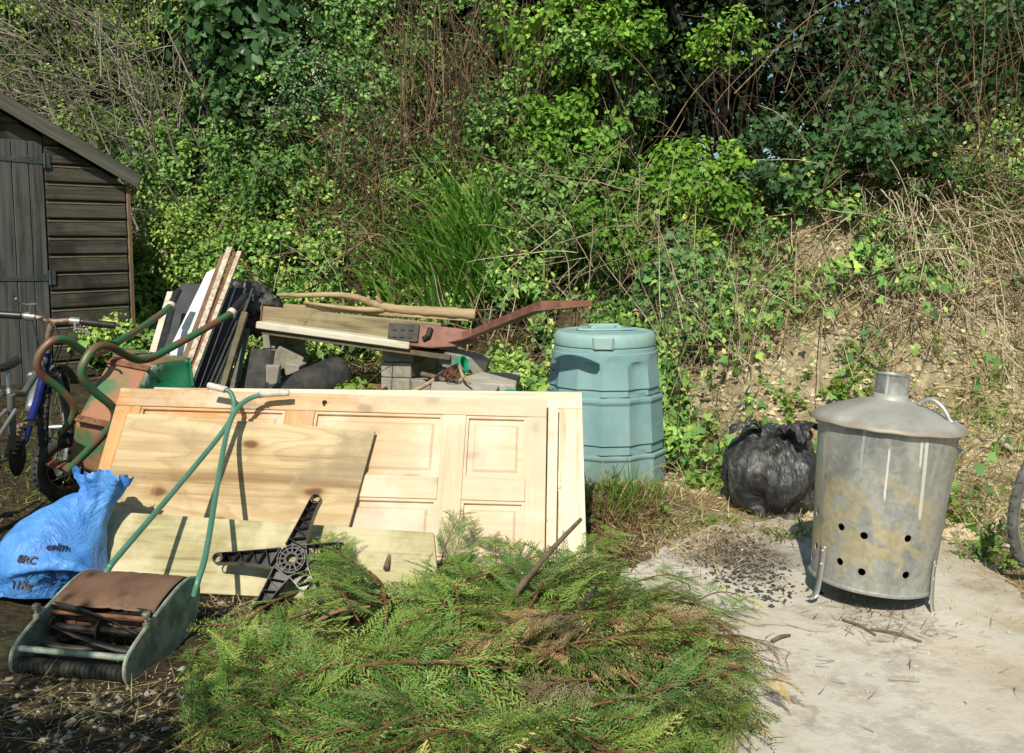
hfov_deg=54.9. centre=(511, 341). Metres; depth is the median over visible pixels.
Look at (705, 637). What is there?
conifer branch
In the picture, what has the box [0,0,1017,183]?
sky
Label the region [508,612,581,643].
conifer branch
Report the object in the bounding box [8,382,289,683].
push mower
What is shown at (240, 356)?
grey batten
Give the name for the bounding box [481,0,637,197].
hawthorn bush
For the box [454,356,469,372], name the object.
broken green plastic
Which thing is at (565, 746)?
conifer branch
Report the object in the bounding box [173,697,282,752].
conifer branch
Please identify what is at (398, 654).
conifer branch
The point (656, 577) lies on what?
conifer branch
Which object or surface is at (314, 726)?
conifer branch
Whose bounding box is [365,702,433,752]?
conifer branch
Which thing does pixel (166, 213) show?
hedge shrub
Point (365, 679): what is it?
conifer branch
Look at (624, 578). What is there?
conifer branch
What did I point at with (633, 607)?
conifer branch
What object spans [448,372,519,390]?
broken slab
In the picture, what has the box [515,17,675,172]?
hedge shrub
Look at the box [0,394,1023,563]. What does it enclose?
short grass
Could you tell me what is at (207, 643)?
conifer branch
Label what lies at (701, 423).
weed
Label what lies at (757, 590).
charcoal ash
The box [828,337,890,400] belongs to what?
weed
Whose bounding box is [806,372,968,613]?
garden incinerator
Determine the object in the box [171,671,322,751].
conifer branch
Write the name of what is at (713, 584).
conifer branch
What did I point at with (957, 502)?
weed
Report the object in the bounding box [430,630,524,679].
conifer branch
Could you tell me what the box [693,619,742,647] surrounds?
conifer branch
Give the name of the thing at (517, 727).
conifer branch
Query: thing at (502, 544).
conifer branch
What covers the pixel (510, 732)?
conifer branch
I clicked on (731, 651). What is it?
conifer branch
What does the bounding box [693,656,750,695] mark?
conifer branch
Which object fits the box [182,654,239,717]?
conifer branch
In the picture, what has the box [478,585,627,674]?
conifer branch
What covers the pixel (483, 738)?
conifer branch
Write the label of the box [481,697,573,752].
conifer branch
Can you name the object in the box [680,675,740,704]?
conifer branch
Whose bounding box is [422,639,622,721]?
conifer branch
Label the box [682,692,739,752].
conifer branch
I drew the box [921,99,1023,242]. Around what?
bramble bush
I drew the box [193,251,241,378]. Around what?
trim strip
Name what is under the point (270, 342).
block pier
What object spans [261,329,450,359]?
bench plank
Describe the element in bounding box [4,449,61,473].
weed
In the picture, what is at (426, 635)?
stick
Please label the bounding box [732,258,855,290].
exposed root
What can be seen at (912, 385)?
ground weeds
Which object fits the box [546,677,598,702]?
conifer branch
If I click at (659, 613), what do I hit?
conifer branch
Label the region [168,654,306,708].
conifer branch
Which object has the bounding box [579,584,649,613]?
conifer branch
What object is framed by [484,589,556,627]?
conifer branch
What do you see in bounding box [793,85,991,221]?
ivy bush
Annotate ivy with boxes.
[79,128,1023,509]
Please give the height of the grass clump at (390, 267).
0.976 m
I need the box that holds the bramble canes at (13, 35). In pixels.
[0,0,158,141]
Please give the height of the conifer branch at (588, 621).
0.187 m
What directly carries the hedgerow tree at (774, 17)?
on the ground at (16, 617)
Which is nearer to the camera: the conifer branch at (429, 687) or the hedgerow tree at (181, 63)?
the conifer branch at (429, 687)
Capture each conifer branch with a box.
[158,696,275,750]
[165,702,279,752]
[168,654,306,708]
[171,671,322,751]
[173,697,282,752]
[174,664,269,722]
[175,637,253,749]
[176,632,245,677]
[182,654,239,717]
[184,626,293,713]
[184,647,262,696]
[187,592,296,649]
[193,670,365,749]
[201,613,257,672]
[204,604,332,684]
[207,708,304,752]
[217,615,377,729]
[217,674,317,752]
[229,691,392,752]
[229,734,296,752]
[234,704,300,748]
[244,626,399,737]
[244,680,446,752]
[251,597,396,657]
[254,686,425,752]
[255,744,308,752]
[256,619,330,676]
[264,678,403,730]
[265,676,391,752]
[267,623,351,705]
[269,629,454,701]
[275,626,407,675]
[279,561,387,617]
[282,634,413,681]
[283,568,329,637]
[283,656,441,752]
[286,542,403,638]
[292,696,370,728]
[296,571,377,623]
[299,540,372,588]
[305,601,471,715]
[306,534,340,584]
[316,570,370,625]
[317,532,363,579]
[320,609,538,741]
[329,645,438,730]
[329,741,392,752]
[342,632,416,695]
[343,663,509,752]
[343,719,488,752]
[364,715,446,752]
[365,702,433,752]
[368,553,456,639]
[371,588,447,676]
[371,619,522,692]
[372,650,453,689]
[376,577,494,610]
[377,573,448,624]
[381,748,417,752]
[386,585,431,609]
[391,559,491,626]
[392,730,447,752]
[400,572,489,635]
[400,608,494,667]
[401,568,445,606]
[408,685,521,748]
[412,653,487,701]
[416,612,465,698]
[419,565,502,622]
[420,551,520,633]
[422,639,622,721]
[424,618,492,687]
[425,607,536,649]
[425,687,587,752]
[430,610,513,722]
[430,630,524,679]
[435,508,479,561]
[437,540,496,591]
[437,554,491,574]
[438,549,510,587]
[445,670,544,711]
[448,585,553,682]
[451,696,650,752]
[453,694,586,752]
[454,598,485,622]
[457,674,585,728]
[460,519,482,549]
[461,707,548,752]
[464,711,557,752]
[465,531,511,564]
[466,708,553,752]
[466,710,600,752]
[472,583,569,676]
[476,557,533,583]
[478,536,529,562]
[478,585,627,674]
[480,556,641,648]
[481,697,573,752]
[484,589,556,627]
[487,541,572,625]
[492,671,597,719]
[493,538,568,605]
[494,581,678,686]
[495,542,615,605]
[497,583,565,627]
[499,608,556,641]
[500,559,548,584]
[500,613,547,644]
[500,680,624,752]
[507,569,610,667]
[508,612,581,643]
[515,607,636,662]
[515,620,602,669]
[516,716,616,752]
[517,545,615,573]
[518,559,590,599]
[520,689,623,751]
[522,742,595,752]
[524,636,577,672]
[526,618,700,700]
[527,546,615,589]
[532,691,596,752]
[533,610,594,650]
[537,627,601,659]
[537,635,688,687]
[541,696,628,715]
[544,550,583,567]
[546,562,601,580]
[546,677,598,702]
[547,607,756,679]
[549,597,653,646]
[551,603,650,688]
[555,530,618,584]
[557,635,632,691]
[562,690,630,739]
[565,684,665,747]
[566,690,716,752]
[570,524,633,569]
[570,696,720,744]
[571,566,630,598]
[571,644,635,685]
[575,579,607,601]
[575,655,644,697]
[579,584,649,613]
[584,562,615,595]
[584,704,716,752]
[585,504,601,522]
[587,636,641,668]
[588,708,679,747]
[588,713,684,751]
[589,579,677,693]
[591,583,675,636]
[596,706,729,752]
[599,611,661,653]
[600,620,653,641]
[602,581,706,683]
[604,573,641,588]
[608,559,641,592]
[608,729,714,752]
[614,596,737,645]
[615,632,676,687]
[615,637,660,654]
[616,591,650,619]
[622,574,706,604]
[623,583,735,645]
[625,678,722,706]
[628,628,774,727]
[630,566,704,591]
[632,603,685,636]
[634,614,717,674]
[636,588,690,619]
[636,600,721,660]
[639,611,695,634]
[641,645,757,677]
[645,609,728,671]
[645,652,780,737]
[648,635,707,717]
[651,670,716,728]
[654,688,782,743]
[656,666,746,737]
[657,624,725,664]
[657,721,734,752]
[661,704,748,742]
[671,640,751,678]
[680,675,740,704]
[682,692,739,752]
[683,699,758,730]
[691,580,765,629]
[691,635,739,659]
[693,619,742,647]
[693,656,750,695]
[694,615,743,636]
[694,644,777,706]
[696,607,762,648]
[699,648,781,678]
[711,640,768,695]
[717,694,774,752]
[725,634,791,672]
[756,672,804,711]
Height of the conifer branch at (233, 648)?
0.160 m
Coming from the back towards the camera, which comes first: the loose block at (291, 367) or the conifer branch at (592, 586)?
the loose block at (291, 367)
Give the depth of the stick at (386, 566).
3.56 m
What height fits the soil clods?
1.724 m
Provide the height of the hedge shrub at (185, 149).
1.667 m
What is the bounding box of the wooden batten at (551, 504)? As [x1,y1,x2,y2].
[545,407,557,568]
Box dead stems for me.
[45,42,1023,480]
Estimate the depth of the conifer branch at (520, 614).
2.85 m
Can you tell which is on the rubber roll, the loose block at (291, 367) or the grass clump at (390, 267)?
the loose block at (291, 367)
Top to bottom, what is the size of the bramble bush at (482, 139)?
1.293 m
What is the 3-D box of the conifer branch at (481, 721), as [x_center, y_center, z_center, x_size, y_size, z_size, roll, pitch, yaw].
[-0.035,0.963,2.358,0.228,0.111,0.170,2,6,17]
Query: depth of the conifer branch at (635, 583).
3.42 m
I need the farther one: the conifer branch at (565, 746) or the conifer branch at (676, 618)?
the conifer branch at (676, 618)
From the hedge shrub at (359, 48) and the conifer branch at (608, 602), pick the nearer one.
the conifer branch at (608, 602)
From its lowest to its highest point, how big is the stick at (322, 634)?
0.044 m
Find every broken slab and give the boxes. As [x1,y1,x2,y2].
[430,381,498,390]
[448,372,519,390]
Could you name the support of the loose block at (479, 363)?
on the broken slab at (504, 381)
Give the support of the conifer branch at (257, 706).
on the conifer branch at (286, 680)
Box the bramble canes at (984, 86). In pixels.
[897,0,1023,203]
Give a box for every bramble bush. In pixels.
[276,38,459,238]
[328,0,520,147]
[413,51,578,193]
[757,0,1023,178]
[906,0,1023,176]
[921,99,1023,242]
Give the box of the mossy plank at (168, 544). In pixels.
[107,512,438,606]
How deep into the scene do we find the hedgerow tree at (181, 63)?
9.16 m
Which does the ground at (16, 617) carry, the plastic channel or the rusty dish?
the plastic channel
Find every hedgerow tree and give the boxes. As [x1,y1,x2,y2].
[0,0,203,151]
[64,0,271,156]
[149,0,373,142]
[207,0,484,139]
[281,0,445,146]
[334,0,598,151]
[429,0,674,126]
[468,0,760,182]
[587,0,818,181]
[671,0,896,164]
[698,0,1003,162]
[856,0,1023,173]
[912,0,1023,158]
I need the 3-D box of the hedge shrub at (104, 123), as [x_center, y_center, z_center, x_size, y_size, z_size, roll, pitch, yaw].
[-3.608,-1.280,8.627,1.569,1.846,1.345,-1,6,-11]
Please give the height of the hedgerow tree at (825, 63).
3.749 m
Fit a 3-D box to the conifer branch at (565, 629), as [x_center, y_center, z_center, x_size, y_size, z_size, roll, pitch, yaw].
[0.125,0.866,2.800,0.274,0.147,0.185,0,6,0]
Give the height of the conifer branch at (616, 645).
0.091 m
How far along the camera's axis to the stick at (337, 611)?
3.12 m
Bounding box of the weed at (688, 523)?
[645,501,741,533]
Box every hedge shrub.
[0,0,117,137]
[6,89,179,225]
[67,0,238,179]
[110,99,248,248]
[132,183,277,323]
[198,106,350,232]
[280,0,411,158]
[305,4,445,153]
[469,135,603,296]
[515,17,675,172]
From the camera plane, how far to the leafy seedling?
6.04 m
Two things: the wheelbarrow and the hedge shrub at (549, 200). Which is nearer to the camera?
the wheelbarrow
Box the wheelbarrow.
[29,288,249,500]
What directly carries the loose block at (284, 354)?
on the loose block at (291, 367)
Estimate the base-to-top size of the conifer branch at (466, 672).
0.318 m
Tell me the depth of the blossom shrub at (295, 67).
7.98 m
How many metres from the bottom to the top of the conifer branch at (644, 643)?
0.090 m
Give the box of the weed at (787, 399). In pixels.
[755,365,833,422]
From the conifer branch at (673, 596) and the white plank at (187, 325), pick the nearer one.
the conifer branch at (673, 596)
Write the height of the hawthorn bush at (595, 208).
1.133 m
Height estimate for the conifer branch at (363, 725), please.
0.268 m
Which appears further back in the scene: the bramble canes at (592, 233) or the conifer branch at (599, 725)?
the bramble canes at (592, 233)
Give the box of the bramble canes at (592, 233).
[462,114,773,337]
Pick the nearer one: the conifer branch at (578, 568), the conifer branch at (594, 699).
the conifer branch at (594, 699)
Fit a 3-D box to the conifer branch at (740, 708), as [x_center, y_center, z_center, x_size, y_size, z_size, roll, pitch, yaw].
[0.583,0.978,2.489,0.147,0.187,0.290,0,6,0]
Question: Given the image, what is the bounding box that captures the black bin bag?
[721,417,817,519]
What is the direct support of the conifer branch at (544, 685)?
on the conifer branch at (546, 726)
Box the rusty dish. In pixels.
[356,383,386,389]
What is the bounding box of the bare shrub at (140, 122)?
[6,0,246,288]
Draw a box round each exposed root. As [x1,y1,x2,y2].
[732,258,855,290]
[777,289,792,354]
[797,254,836,309]
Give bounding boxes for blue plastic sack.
[0,466,133,598]
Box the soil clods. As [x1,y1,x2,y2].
[592,193,1023,550]
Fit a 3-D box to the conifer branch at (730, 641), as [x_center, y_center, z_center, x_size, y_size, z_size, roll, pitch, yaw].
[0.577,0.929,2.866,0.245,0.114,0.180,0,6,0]
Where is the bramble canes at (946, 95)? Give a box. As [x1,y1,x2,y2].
[733,0,1023,199]
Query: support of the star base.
on the ground at (16, 617)
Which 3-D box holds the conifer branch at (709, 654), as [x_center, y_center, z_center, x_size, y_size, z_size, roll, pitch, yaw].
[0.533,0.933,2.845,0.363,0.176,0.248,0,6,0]
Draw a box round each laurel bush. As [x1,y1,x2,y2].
[143,0,345,153]
[178,60,291,206]
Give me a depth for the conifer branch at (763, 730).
2.49 m
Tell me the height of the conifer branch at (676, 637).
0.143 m
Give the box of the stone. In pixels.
[997,434,1013,450]
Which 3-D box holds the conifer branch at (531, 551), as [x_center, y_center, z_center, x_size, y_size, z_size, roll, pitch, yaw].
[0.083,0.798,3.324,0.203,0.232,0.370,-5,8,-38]
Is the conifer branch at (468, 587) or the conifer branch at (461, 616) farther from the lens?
the conifer branch at (468, 587)
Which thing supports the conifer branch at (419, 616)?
on the ground at (16, 617)
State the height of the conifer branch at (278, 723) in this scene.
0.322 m
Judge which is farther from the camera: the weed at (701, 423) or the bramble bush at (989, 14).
the bramble bush at (989, 14)
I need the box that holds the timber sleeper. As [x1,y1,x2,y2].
[260,304,446,336]
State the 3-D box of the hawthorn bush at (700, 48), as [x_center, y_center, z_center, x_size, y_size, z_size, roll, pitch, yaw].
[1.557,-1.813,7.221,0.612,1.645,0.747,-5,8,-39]
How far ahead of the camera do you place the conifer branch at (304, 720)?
2.54 m
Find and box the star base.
[212,493,345,616]
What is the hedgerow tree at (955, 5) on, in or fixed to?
on the ground at (16, 617)
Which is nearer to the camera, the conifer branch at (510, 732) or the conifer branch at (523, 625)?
the conifer branch at (510, 732)
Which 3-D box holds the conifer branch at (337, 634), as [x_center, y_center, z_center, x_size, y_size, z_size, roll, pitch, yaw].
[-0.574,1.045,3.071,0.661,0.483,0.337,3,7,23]
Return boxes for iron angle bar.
[388,300,591,348]
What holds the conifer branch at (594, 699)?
on the concrete path
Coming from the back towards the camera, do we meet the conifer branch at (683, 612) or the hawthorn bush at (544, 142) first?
the hawthorn bush at (544, 142)
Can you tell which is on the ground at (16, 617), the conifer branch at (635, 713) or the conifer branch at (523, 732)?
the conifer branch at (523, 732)
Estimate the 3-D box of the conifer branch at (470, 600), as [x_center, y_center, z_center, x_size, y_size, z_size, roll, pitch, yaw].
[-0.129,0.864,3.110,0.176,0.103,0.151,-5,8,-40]
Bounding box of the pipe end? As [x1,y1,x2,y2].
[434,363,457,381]
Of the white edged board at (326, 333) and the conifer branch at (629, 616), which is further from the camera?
the white edged board at (326, 333)
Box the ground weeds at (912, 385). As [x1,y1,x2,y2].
[393,199,1023,524]
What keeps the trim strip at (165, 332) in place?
on the ground at (16, 617)
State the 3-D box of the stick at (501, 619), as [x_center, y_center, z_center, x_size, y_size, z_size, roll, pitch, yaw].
[-0.025,0.851,2.926,0.026,0.046,0.218,-2,6,-20]
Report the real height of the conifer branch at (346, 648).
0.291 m
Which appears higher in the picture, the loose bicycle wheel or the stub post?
the stub post
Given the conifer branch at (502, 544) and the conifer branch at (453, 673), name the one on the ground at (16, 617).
the conifer branch at (453, 673)
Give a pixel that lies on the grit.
(903, 644)
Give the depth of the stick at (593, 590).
3.02 m
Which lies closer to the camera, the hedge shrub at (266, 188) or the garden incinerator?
the garden incinerator
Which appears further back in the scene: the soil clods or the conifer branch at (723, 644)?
the soil clods
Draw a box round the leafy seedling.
[334,375,378,389]
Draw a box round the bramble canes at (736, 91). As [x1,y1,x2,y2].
[574,0,901,186]
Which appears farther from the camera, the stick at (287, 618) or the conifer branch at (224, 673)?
the stick at (287, 618)
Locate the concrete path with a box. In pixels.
[573,517,1023,752]
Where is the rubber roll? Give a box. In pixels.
[265,356,351,388]
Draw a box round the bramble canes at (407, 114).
[293,0,603,201]
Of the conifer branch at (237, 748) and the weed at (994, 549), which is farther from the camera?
the weed at (994, 549)
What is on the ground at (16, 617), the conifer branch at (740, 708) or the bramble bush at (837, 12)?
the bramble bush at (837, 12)
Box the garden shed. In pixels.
[0,91,141,385]
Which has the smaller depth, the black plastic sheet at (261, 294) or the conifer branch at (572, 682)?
the conifer branch at (572, 682)
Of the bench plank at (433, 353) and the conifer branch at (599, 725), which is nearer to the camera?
the conifer branch at (599, 725)
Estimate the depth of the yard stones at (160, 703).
2.74 m
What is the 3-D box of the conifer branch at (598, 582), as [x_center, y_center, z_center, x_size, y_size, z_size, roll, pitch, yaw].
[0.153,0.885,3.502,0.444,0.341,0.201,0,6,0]
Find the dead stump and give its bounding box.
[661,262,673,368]
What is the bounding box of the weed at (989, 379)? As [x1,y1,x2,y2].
[924,343,1023,426]
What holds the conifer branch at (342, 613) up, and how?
on the ground at (16, 617)
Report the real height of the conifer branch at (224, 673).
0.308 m
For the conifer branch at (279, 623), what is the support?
on the ground at (16, 617)
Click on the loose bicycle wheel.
(1013, 538)
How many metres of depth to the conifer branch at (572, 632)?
2.74 m
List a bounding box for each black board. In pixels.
[166,283,200,345]
[194,287,253,387]
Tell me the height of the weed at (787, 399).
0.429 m
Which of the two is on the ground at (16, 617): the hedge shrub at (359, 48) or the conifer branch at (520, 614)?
the hedge shrub at (359, 48)
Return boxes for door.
[0,139,55,385]
[97,387,546,573]
[204,388,586,564]
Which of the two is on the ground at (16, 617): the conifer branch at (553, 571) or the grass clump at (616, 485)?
the grass clump at (616, 485)
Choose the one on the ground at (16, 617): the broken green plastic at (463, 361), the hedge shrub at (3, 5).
the hedge shrub at (3, 5)
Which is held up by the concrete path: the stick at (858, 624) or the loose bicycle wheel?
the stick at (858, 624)
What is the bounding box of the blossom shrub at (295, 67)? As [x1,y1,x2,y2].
[235,2,372,174]
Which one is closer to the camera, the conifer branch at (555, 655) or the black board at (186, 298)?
the conifer branch at (555, 655)
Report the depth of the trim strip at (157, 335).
5.79 m
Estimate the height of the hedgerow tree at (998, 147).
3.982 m
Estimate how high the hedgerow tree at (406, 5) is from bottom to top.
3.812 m
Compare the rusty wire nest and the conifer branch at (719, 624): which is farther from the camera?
the rusty wire nest
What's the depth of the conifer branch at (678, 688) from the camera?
2.72 m
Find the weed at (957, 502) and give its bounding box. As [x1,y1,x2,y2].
[944,481,986,522]
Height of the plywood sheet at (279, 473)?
0.425 m
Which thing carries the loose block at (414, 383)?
on the ground at (16, 617)
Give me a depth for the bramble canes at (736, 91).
6.76 m
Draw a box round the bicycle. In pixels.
[0,298,115,485]
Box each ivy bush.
[625,211,745,366]
[684,99,864,232]
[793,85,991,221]
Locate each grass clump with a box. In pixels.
[322,190,433,315]
[337,115,570,327]
[584,452,663,525]
[606,462,698,499]
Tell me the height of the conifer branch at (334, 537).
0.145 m
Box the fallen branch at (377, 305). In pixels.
[276,292,475,320]
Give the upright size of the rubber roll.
0.362 m
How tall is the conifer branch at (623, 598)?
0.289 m
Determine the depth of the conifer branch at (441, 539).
3.81 m
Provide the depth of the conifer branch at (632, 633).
2.68 m
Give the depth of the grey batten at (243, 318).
5.77 m
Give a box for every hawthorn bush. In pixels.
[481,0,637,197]
[498,82,647,271]
[559,173,682,305]
[587,0,677,200]
[633,108,764,258]
[667,0,793,188]
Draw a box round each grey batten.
[220,311,247,385]
[230,328,249,387]
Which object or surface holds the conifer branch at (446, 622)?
on the ground at (16, 617)
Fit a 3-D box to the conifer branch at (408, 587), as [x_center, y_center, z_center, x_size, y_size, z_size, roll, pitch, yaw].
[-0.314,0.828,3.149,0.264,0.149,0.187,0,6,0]
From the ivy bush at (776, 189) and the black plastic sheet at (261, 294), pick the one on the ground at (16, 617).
the ivy bush at (776, 189)
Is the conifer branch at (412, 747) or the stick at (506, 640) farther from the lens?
the stick at (506, 640)
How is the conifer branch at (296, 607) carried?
on the ground at (16, 617)
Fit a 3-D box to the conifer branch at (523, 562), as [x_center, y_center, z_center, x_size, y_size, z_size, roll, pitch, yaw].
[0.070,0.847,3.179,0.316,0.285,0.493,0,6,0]
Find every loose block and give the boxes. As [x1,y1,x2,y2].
[273,343,303,368]
[284,361,306,374]
[409,378,430,389]
[442,348,489,373]
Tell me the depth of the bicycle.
4.74 m
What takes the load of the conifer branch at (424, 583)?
on the ground at (16, 617)
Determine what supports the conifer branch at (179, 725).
on the ground at (16, 617)
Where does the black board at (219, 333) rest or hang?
on the ground at (16, 617)
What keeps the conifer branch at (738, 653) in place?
on the conifer branch at (758, 708)
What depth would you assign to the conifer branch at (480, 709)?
2.45 m
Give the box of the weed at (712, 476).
[682,464,724,493]
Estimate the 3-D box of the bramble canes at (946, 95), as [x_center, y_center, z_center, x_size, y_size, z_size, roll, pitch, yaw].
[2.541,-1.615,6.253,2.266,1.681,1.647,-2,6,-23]
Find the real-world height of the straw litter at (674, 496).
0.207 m
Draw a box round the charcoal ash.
[660,520,823,612]
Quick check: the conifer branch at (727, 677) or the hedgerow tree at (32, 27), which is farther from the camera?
the hedgerow tree at (32, 27)
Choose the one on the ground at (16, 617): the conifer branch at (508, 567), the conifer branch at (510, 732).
the conifer branch at (508, 567)
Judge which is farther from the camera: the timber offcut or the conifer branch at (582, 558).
the timber offcut
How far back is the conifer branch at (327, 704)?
2.53 m
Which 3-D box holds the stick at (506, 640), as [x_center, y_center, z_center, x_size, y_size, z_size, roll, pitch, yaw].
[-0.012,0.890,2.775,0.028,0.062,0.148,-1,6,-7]
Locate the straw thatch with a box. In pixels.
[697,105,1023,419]
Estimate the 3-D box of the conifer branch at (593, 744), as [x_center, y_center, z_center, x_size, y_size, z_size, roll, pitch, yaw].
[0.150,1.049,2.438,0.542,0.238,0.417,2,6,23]
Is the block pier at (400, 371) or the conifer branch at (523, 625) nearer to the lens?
the conifer branch at (523, 625)
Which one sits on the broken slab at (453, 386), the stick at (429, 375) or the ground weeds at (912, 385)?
the stick at (429, 375)
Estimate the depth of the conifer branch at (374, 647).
2.89 m
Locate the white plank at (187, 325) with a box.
[168,268,214,355]
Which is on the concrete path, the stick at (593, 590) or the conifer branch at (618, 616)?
the conifer branch at (618, 616)
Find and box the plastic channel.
[203,318,238,387]
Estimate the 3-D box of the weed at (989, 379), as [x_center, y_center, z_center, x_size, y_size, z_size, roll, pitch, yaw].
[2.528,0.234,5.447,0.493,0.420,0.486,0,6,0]
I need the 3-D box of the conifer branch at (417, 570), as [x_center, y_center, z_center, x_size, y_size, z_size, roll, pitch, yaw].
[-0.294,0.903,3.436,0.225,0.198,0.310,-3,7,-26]
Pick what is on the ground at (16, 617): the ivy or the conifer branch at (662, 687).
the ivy
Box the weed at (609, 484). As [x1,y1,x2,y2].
[589,462,622,491]
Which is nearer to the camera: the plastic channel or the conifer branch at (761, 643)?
the conifer branch at (761, 643)
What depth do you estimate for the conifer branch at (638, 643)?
2.71 m
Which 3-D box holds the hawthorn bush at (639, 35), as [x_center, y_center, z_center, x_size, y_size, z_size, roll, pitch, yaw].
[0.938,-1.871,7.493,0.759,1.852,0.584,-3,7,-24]
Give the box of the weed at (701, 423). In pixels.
[689,409,720,453]
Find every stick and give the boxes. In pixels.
[207,610,311,655]
[283,624,339,655]
[314,605,369,621]
[383,554,390,570]
[397,602,453,626]
[410,617,440,666]
[412,371,441,389]
[420,371,446,381]
[458,364,471,384]
[488,608,518,646]
[503,639,514,676]
[513,518,581,594]
[575,586,597,626]
[587,601,619,627]
[770,634,790,642]
[842,618,875,635]
[870,628,921,641]
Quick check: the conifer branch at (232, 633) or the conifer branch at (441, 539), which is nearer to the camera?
the conifer branch at (232, 633)
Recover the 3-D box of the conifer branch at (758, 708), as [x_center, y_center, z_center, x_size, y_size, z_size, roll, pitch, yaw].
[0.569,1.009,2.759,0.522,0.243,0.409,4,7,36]
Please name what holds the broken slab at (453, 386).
on the ground at (16, 617)
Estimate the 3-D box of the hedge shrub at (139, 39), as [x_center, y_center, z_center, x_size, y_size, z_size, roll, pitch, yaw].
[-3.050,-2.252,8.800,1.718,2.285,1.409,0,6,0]
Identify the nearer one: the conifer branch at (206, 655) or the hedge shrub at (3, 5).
the conifer branch at (206, 655)
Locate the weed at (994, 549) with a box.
[948,513,1023,570]
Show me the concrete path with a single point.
(931, 711)
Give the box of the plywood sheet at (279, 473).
[111,413,375,526]
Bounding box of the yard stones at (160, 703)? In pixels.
[0,596,324,752]
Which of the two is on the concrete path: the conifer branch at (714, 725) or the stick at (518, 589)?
the conifer branch at (714, 725)
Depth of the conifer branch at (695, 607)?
3.29 m
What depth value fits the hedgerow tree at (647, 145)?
8.46 m
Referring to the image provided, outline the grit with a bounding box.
[586,509,1020,693]
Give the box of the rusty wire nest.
[443,367,460,382]
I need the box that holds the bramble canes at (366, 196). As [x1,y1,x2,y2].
[239,27,487,319]
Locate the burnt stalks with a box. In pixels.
[593,509,1021,731]
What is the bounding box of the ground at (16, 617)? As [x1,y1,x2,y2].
[0,161,1023,752]
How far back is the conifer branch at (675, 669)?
2.72 m
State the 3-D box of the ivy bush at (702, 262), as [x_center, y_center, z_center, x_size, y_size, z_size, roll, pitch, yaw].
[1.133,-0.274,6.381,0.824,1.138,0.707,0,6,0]
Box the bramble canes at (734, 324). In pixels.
[599,189,837,440]
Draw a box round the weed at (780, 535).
[766,517,811,542]
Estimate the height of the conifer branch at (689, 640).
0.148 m
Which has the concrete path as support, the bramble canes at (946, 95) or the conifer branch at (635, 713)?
the conifer branch at (635, 713)
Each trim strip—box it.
[149,291,172,351]
[157,292,175,350]
[182,254,223,356]
[188,247,232,362]
[192,252,236,368]
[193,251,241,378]
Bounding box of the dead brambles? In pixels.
[78,42,1023,449]
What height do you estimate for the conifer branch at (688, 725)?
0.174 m
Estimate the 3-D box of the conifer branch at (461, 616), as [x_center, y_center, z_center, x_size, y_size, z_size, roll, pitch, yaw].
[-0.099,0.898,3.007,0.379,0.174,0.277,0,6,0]
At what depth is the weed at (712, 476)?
5.11 m
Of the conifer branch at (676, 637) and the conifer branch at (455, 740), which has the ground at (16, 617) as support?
the conifer branch at (455, 740)
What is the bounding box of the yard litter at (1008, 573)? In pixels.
[0,437,1023,752]
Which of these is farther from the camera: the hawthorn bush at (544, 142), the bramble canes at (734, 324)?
the hawthorn bush at (544, 142)
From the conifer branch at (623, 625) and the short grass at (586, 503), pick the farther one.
the short grass at (586, 503)
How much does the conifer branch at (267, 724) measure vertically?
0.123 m
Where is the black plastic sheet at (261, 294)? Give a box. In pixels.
[230,280,283,337]
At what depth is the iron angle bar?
5.89 m
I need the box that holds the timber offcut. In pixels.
[284,304,468,320]
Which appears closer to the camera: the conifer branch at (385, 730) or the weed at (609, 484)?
the conifer branch at (385, 730)
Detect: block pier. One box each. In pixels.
[263,334,305,376]
[381,348,446,389]
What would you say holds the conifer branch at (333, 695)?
on the ground at (16, 617)
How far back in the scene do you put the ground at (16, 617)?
5.49 m
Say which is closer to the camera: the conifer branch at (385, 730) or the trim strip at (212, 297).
the conifer branch at (385, 730)
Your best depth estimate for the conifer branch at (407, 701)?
2.46 m
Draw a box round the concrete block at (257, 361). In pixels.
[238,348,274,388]
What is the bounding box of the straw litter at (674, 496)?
[572,443,812,588]
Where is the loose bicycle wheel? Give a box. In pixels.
[1005,459,1023,567]
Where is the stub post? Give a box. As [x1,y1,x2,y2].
[266,364,280,384]
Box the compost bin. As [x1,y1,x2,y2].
[546,323,666,485]
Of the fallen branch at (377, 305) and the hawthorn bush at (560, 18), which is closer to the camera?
the fallen branch at (377, 305)
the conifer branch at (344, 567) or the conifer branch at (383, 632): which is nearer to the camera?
the conifer branch at (383, 632)
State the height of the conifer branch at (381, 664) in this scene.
0.394 m
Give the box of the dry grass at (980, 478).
[86,122,1023,543]
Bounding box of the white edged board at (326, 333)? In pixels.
[256,321,411,348]
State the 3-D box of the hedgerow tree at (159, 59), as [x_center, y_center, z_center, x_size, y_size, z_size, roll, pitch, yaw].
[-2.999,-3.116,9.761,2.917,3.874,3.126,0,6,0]

